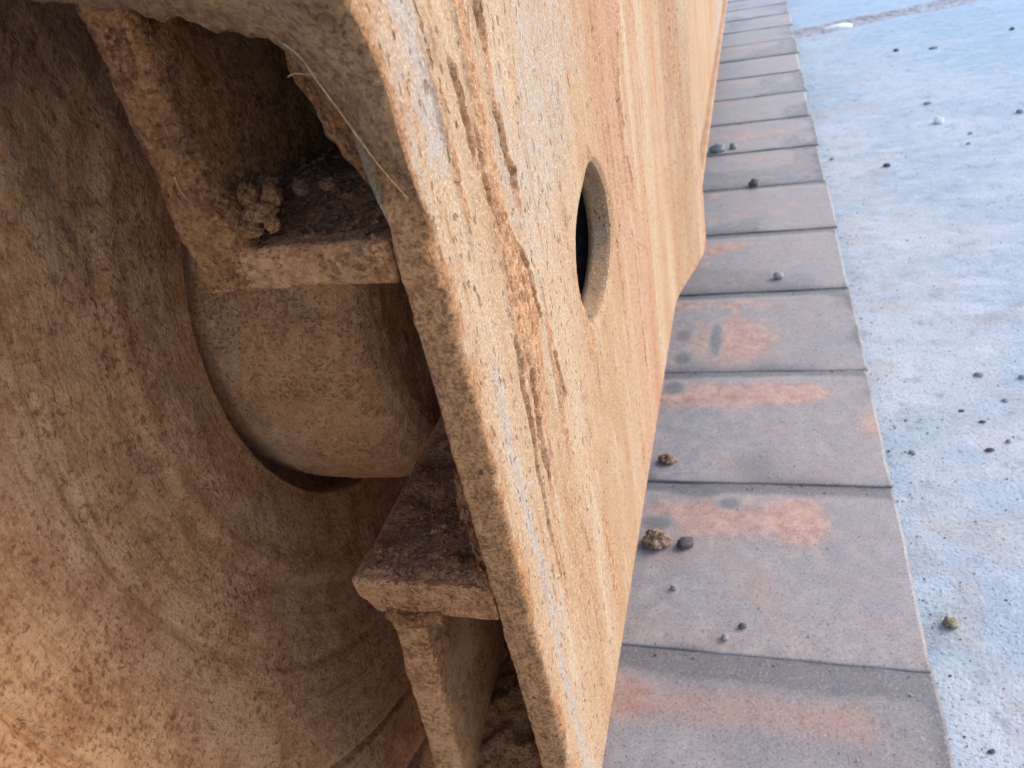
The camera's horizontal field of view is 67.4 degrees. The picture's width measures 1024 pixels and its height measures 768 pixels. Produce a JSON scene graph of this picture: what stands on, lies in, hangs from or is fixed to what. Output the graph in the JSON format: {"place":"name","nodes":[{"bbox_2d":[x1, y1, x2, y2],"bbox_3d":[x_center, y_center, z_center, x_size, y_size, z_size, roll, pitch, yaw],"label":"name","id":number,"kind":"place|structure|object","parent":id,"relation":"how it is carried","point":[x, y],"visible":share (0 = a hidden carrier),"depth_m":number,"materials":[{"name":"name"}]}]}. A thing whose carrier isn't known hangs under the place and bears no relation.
{"place":"outdoors","nodes":[
{"label":"outdoors","id":0,"kind":"place"},
{"bbox_2d":[787,0,1023,767],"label":"ground","id":1,"kind":"structure","parent":0,"point":[914,329],"depth_m":1.05,"materials":[{"name":"concrete"}]},
{"bbox_2d":[407,0,954,767],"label":"crawler track","id":2,"kind":"structure","parent":1,"relation":"on","point":[727,430],"depth_m":0.72,"materials":[{"name":"metal"}]},
{"bbox_2d":[0,0,441,767],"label":"idler wheel","id":3,"kind":"object","parent":2,"relation":"on","point":[200,488],"visible":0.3,"depth_m":0.31,"materials":[{"name":"brown metal"}]},
{"bbox_2d":[30,0,726,767],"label":"track frame","id":4,"kind":"object","parent":2,"relation":"on","point":[536,244],"visible":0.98,"depth_m":0.27,"materials":[{"name":"metal"}]},
{"bbox_2d":[174,176,192,203],"bbox_3d":[-0.084,-0.049,0.196,0.002,0.008,0.001,-1,34,18],"label":"straw stem","id":5,"kind":"object","parent":4,"relation":"attached to","point":[180,190],"visible":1,"depth_m":0.20,"materials":[{"name":"beige plant"}]},
{"bbox_2d":[236,181,262,208],"bbox_3d":[-0.073,-0.052,0.215,0.009,0.010,0.009,-1,34,18],"label":"dirt crumb","id":6,"kind":"object","parent":4,"relation":"on","point":[250,193],"visible":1,"depth_m":0.21,"materials":[{"name":"brown soil"}]},
{"bbox_2d":[237,221,264,238],"bbox_3d":[-0.072,-0.042,0.211,0.009,0.005,0.006,-1,34,18],"label":"dirt crumb","id":7,"kind":"object","parent":4,"relation":"on","point":[248,230],"visible":1,"depth_m":0.21,"materials":[{"name":"brown soil"}]},
{"bbox_2d":[239,200,280,224],"bbox_3d":[-0.069,-0.047,0.210,0.011,0.007,0.009,17,43,38],"label":"dirt crumb","id":8,"kind":"object","parent":4,"relation":"on","point":[256,212],"visible":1,"depth_m":0.21,"materials":[{"name":"brown soil"}]},
{"bbox_2d":[253,173,280,187],"bbox_3d":[-0.069,-0.057,0.218,0.009,0.005,0.006,-1,34,18],"label":"dirt crumb","id":9,"kind":"object","parent":4,"relation":"on","point":[261,180],"visible":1,"depth_m":0.22,"materials":[{"name":"brown soil"}]},
{"bbox_2d":[261,182,282,207],"bbox_3d":[-0.066,-0.052,0.211,0.006,0.007,0.006,-1,34,18],"label":"dirt crumb","id":10,"kind":"object","parent":4,"relation":"on","point":[272,194],"visible":1,"depth_m":0.21,"materials":[{"name":"brown soil"}]},
{"bbox_2d":[263,213,280,233],"bbox_3d":[-0.065,-0.044,0.209,0.005,0.006,0.005,-1,34,18],"label":"dirt crumb","id":11,"kind":"object","parent":4,"relation":"on","point":[272,223],"visible":1,"depth_m":0.21,"materials":[{"name":"brown soil"}]},
{"bbox_2d":[292,178,308,196],"bbox_3d":[-0.059,-0.054,0.213,0.005,0.006,0.006,-1,34,18],"label":"dirt crumb","id":12,"kind":"object","parent":4,"relation":"on","point":[300,186],"visible":1,"depth_m":0.21,"materials":[{"name":"brown soil"}]},
{"bbox_2d":[287,73,315,77],"bbox_3d":[-0.046,-0.068,0.169,0.008,0.001,0.003,-1,34,18],"label":"straw stem","id":13,"kind":"object","parent":4,"relation":"attached to","point":[299,73],"visible":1,"depth_m":0.17,"materials":[{"name":"beige plant"}]},
{"bbox_2d":[250,146,383,246],"bbox_3d":[-0.050,-0.060,0.228,0.050,0.016,0.062,-1,34,18],"label":"pocket grit","id":14,"kind":"object","parent":4,"relation":"on","point":[342,208],"visible":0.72,"depth_m":0.22,"materials":[{"name":"brown gravel"}]},
{"bbox_2d":[318,176,339,190],"bbox_3d":[-0.050,-0.055,0.211,0.006,0.004,0.005,-1,34,18],"label":"dirt crumb","id":15,"kind":"object","parent":4,"relation":"on","point":[327,183],"visible":1,"depth_m":0.21,"materials":[{"name":"brown soil"}]},
{"bbox_2d":[283,43,407,198],"bbox_3d":[-0.037,-0.058,0.172,0.019,0.038,0.003,-1,34,18],"label":"straw stem","id":16,"kind":"object","parent":4,"relation":"attached to","point":[305,63],"visible":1,"depth_m":0.17,"materials":[{"name":"beige plant"}]},
{"bbox_2d":[370,426,477,582],"bbox_3d":[-0.023,0.043,0.312,0.051,0.009,0.092,-1,34,18],"label":"rail grit","id":17,"kind":"object","parent":4,"relation":"on","point":[417,530],"visible":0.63,"depth_m":0.29,"materials":[{"name":"brown gravel"}]},
{"bbox_2d":[447,553,463,567],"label":"dirt crumb","id":18,"kind":"object","parent":4,"relation":"on","point":[455,560],"visible":1,"depth_m":0.28,"materials":[{"name":"brown soil"}]},
{"bbox_2d":[641,528,671,550],"bbox_3d":[0.133,0.142,0.705,0.027,0.014,0.024,8,38,29],"label":"dirt clod","id":19,"kind":"object","parent":2,"relation":"on","point":[656,539],"visible":1,"depth_m":0.70,"materials":[{"name":"brown soil"}]},
{"bbox_2d":[658,453,677,465],"bbox_3d":[0.161,0.078,0.798,0.021,0.009,0.013,-1,34,18],"label":"dirt clod","id":20,"kind":"object","parent":2,"relation":"on","point":[667,459],"visible":1,"depth_m":0.80,"materials":[{"name":"brown soil"}]},
{"bbox_2d":[670,585,677,589],"bbox_3d":[0.139,0.174,0.661,0.006,0.004,0.005,-1,34,18],"label":"grit grain","id":21,"kind":"object","parent":2,"relation":"on","point":[673,587],"visible":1,"depth_m":0.66,"materials":[{"name":"grey stone"}]},
{"bbox_2d":[676,536,694,549],"bbox_3d":[0.158,0.143,0.698,0.018,0.008,0.013,-13,32,-1],"label":"dark stone","id":22,"kind":"object","parent":2,"relation":"on","point":[685,543],"visible":1,"depth_m":0.69,"materials":[{"name":"grey stone"}]},
{"bbox_2d":[708,143,724,152],"bbox_3d":[0.418,-0.482,1.568,0.032,0.016,0.024,-16,32,-6],"label":"pebble","id":23,"kind":"object","parent":2,"relation":"on","point":[717,148],"visible":1,"depth_m":1.56,"materials":[{"name":"grey stone"}]},
{"bbox_2d":[721,634,728,640],"bbox_3d":[0.170,0.201,0.610,0.006,0.003,0.005,-1,34,18],"label":"grit grain","id":24,"kind":"object","parent":2,"relation":"on","point":[724,637],"visible":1,"depth_m":0.61,"materials":[{"name":"grey stone"}]},
{"bbox_2d":[730,142,736,148],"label":"pebble","id":25,"kind":"object","parent":2,"relation":"on","point":[733,145],"visible":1,"depth_m":1.56,"materials":[{"name":"grey stone"}]},
{"bbox_2d":[738,623,746,629],"bbox_3d":[0.185,0.194,0.616,0.007,0.004,0.006,-1,34,18],"label":"grit grain","id":26,"kind":"object","parent":2,"relation":"on","point":[742,626],"visible":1,"depth_m":0.61,"materials":[{"name":"stone"}]},
{"bbox_2d":[748,178,758,185],"bbox_3d":[0.435,-0.364,1.383,0.019,0.012,0.015,-1,34,18],"label":"pebble","id":27,"kind":"object","parent":2,"relation":"on","point":[753,182],"visible":1,"depth_m":1.38,"materials":[{"name":"stone"}]},
{"bbox_2d":[632,81,911,766],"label":"shoe grit","id":28,"kind":"object","parent":2,"relation":"on","point":[910,694],"visible":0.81,"depth_m":0.71,"materials":[{"name":"grey stone"}]},
{"bbox_2d":[628,55,926,683],"bbox_3d":[0.422,-0.352,1.383,0.260,0.003,2.420,-1,34,18],"label":"seam grit","id":29,"kind":"object","parent":2,"relation":"on","point":[764,484],"visible":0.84,"depth_m":0.75,"materials":[{"name":"gravel"}]},
{"bbox_2d":[773,271,783,278],"bbox_3d":[0.375,-0.154,1.081,0.015,0.008,0.012,-1,34,18],"label":"pebble","id":30,"kind":"object","parent":2,"relation":"on","point":[778,275],"visible":1,"depth_m":1.08,"materials":[{"name":"grey stone"}]},
{"bbox_2d":[821,23,852,33],"bbox_3d":[1.026,-1.125,2.424,0.100,0.020,0.036,-10,32,3],"label":"pale chip","id":31,"kind":"object","parent":1,"relation":"on","point":[837,27],"visible":0.81,"depth_m":2.41,"materials":[{"name":"white stone"}]},
{"bbox_2d":[796,2,1022,764],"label":"pale grit","id":32,"kind":"object","parent":1,"relation":"on","point":[1011,603],"visible":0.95,"depth_m":0.83,"materials":[{"name":"grey gravel"}]},
{"bbox_2d":[803,56,1015,761],"bbox_3d":[0.577,-0.304,1.309,0.073,0.002,2.397,-1,34,18],"label":"edge grit","id":33,"kind":"object","parent":1,"relation":"on","point":[907,481],"visible":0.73,"depth_m":0.74,"materials":[{"name":"gravel"}]},
{"bbox_2d":[796,2,1023,764],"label":"dark grit","id":34,"kind":"object","parent":1,"relation":"on","point":[934,306],"visible":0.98,"depth_m":1.11,"materials":[{"name":"stone"}]},
{"bbox_2d":[933,116,943,123],"bbox_3d":[0.865,-0.535,1.556,0.019,0.013,0.018,-19,33,-10],"label":"pebble","id":35,"kind":"object","parent":1,"relation":"on","point":[938,120],"visible":1,"depth_m":1.55,"materials":[{"name":"white stone"}]},
{"bbox_2d":[943,616,957,628],"bbox_3d":[0.351,0.191,0.616,0.011,0.007,0.010,-1,34,18],"label":"olive clod","id":36,"kind":"object","parent":1,"relation":"on","point":[951,622],"visible":1,"depth_m":0.61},
{"bbox_2d":[974,372,983,376],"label":"pebble","id":37,"kind":"object","parent":1,"relation":"on","point":[977,374],"visible":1,"depth_m":0.87,"materials":[{"name":"grey stone"}]},
{"bbox_2d":[985,448,994,451],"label":"pebble","id":38,"kind":"object","parent":1,"relation":"on","point":[989,449],"visible":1,"depth_m":0.77,"materials":[{"name":"stone"}]},
{"bbox_2d":[1016,109,1023,112],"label":"pebble","id":39,"kind":"object","parent":1,"relation":"on","point":[1019,110],"visible":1,"depth_m":1.52,"materials":[{"name":"grey stone"}]}
]}

